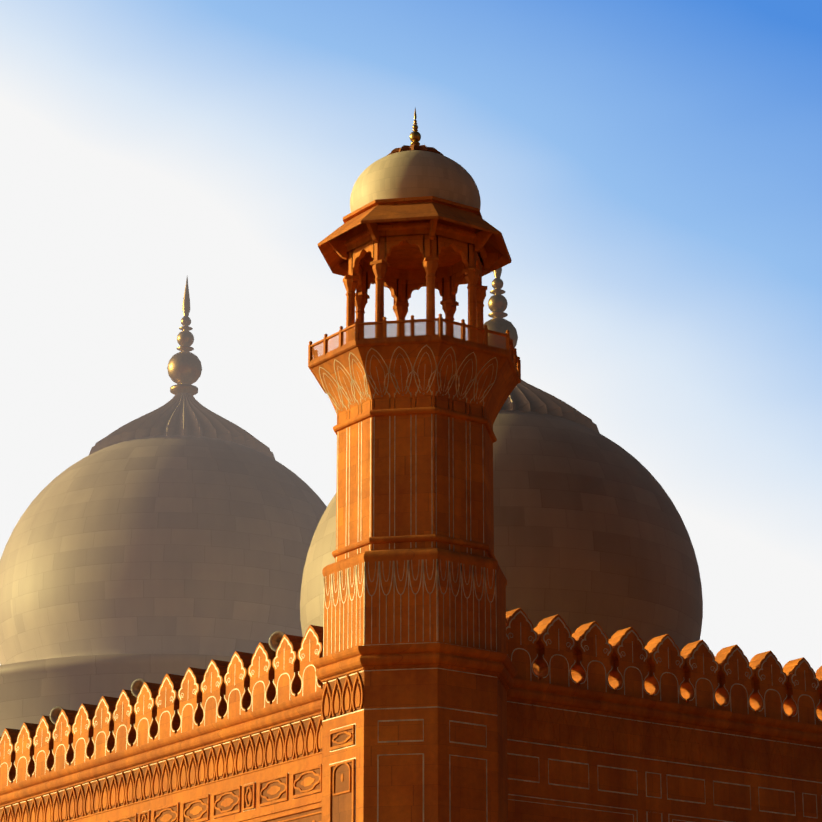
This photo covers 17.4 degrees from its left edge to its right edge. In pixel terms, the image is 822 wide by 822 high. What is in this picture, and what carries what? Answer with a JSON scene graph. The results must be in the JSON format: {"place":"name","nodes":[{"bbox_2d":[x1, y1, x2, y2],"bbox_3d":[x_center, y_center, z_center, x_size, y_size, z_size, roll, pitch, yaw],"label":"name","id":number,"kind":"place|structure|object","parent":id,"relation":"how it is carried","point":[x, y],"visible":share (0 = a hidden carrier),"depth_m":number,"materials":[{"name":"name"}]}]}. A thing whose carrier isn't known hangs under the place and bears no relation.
{"place":"outdoors","nodes":[
{"label":"outdoors","id":0,"kind":"place"},
{"bbox_2d":[0,629,320,821],"bbox_3d":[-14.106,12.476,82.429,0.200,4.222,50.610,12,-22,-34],"label":"decorative trim","id":1,"kind":"structure","parent":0,"point":[116,717],"depth_m":72.44,"materials":[{"name":"stone"}]},
{"bbox_2d":[0,435,326,736],"bbox_3d":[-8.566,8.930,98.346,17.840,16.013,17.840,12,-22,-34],"label":"dome","id":2,"kind":"structure","parent":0,"point":[125,565],"depth_m":93.25,"materials":[{"name":"stone"}]},
{"bbox_2d":[89,392,274,459],"bbox_3d":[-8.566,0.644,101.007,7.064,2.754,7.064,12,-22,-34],"label":"dome cap","id":3,"kind":"object","parent":2,"relation":"on","point":[184,414],"visible":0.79,"depth_m":98.76,"materials":[{"name":"stone"}]},
{"bbox_2d":[167,276,201,394],"bbox_3d":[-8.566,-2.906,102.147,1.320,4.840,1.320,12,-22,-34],"label":"finial","id":4,"kind":"object","parent":3,"relation":"on","point":[184,368],"visible":0.98,"depth_m":101.38,"materials":[{"name":"metal"}]},
{"bbox_2d":[0,0,821,672],"label":"sky","id":5,"kind":"structure","parent":0,"point":[648,172],"materials":[{"name":"blue"}]},
{"bbox_2d":[1,700,821,821],"bbox_3d":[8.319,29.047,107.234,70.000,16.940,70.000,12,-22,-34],"label":"building walls","id":6,"kind":"structure","parent":0,"point":[575,774],"depth_m":66.82,"materials":[{"name":"stone"}]},
{"bbox_2d":[0,625,322,821],"bbox_3d":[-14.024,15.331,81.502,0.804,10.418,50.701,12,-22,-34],"label":"parapet wall","id":7,"kind":"structure","parent":6,"relation":"on","point":[237,721],"depth_m":71.46,"materials":[{"name":"orange stone"}]},
{"bbox_2d":[506,608,821,783],"bbox_3d":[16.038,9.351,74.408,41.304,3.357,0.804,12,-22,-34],"label":"parapet wall","id":8,"kind":"structure","parent":6,"relation":"on","point":[559,691],"depth_m":67.65,"materials":[{"name":"brown stone"}]},
{"label":"roof slab","id":9,"kind":"object","parent":6,"relation":"on","visible":0},
{"bbox_2d":[50,706,63,723],"bbox_3d":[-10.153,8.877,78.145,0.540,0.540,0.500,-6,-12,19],"label":"loudspeaker","id":10,"kind":"object","parent":9,"relation":"on","point":[55,713],"visible":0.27,"depth_m":78.01,"materials":[{"name":"grey metal"}]},
{"bbox_2d":[131,678,145,696],"bbox_3d":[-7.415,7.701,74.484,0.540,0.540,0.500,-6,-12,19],"label":"loudspeaker","id":11,"kind":"object","parent":9,"relation":"on","point":[136,685],"visible":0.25,"depth_m":74.34,"materials":[{"name":"grey metal"}]},
{"bbox_2d":[269,631,284,651],"bbox_3d":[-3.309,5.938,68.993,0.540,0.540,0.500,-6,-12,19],"label":"loudspeaker","id":12,"kind":"object","parent":9,"relation":"on","point":[275,638],"visible":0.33,"depth_m":68.85,"materials":[{"name":"grey metal"}]},
{"bbox_2d":[300,410,702,651],"bbox_3d":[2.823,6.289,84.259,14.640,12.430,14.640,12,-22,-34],"label":"dome","id":13,"kind":"structure","parent":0,"point":[589,526],"depth_m":79.83,"materials":[{"name":"stone"}]},
{"bbox_2d":[501,380,599,432],"bbox_3d":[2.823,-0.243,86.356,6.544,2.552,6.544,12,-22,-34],"label":"dome cap","id":14,"kind":"object","parent":13,"relation":"on","point":[524,396],"visible":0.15,"depth_m":84.04,"materials":[{"name":"stone"}]},
{"bbox_2d":[484,267,517,348],"bbox_3d":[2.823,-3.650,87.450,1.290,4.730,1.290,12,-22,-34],"label":"finial","id":15,"kind":"object","parent":14,"relation":"on","point":[497,306],"visible":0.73,"depth_m":87.09,"materials":[{"name":"gold metal"}]},
{"bbox_2d":[506,610,821,821],"bbox_3d":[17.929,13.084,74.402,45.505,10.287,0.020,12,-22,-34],"label":"decorative trim","id":16,"kind":"structure","parent":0,"point":[657,651],"depth_m":67.34,"materials":[{"name":"beige stone"}]},
{"label":"ground","id":17,"kind":"structure","parent":0,"visible":0},
{"bbox_2d":[308,196,520,821],"bbox_3d":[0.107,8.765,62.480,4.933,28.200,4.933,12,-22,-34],"label":"corner turret","id":18,"kind":"object","parent":17,"relation":"on","point":[402,249],"visible":0.96,"depth_m":62.97,"materials":[{"name":"stone"}]},
{"bbox_2d":[321,672,363,821],"bbox_3d":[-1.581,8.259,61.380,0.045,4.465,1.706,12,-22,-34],"label":"carved panels","id":19,"kind":"object","parent":18,"relation":"attached to","point":[328,707],"visible":1,"depth_m":61.62,"materials":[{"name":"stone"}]},
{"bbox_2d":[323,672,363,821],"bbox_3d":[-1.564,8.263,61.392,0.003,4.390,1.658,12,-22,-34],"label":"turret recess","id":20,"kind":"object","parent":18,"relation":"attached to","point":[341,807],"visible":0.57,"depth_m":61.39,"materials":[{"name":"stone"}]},
{"bbox_2d":[319,345,497,821],"bbox_3d":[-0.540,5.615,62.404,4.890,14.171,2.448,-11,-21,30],"label":"decorative trim","id":21,"kind":"structure","parent":18,"relation":"attached to","point":[437,570],"depth_m":62.54,"materials":[{"name":"white stone"}]},
{"bbox_2d":[350,150,480,212],"bbox_3d":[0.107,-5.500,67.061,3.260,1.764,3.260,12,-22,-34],"label":"small dome","id":22,"kind":"structure","parent":18,"relation":"on","point":[411,173],"depth_m":65.72,"materials":[{"name":"beige stone"}]},
{"bbox_2d":[388,144,443,155],"bbox_3d":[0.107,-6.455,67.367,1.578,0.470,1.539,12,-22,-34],"label":"dome cap ornament","id":23,"kind":"object","parent":22,"relation":"on","point":[415,147],"visible":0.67,"depth_m":66.80,"materials":[{"name":"brown stone"}]},
{"bbox_2d":[410,108,420,144],"bbox_3d":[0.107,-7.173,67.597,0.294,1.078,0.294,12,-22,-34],"label":"finial","id":24,"kind":"object","parent":23,"relation":"on","point":[415,136],"visible":1,"depth_m":67.43,"materials":[{"name":"gold metal"}]}
]}

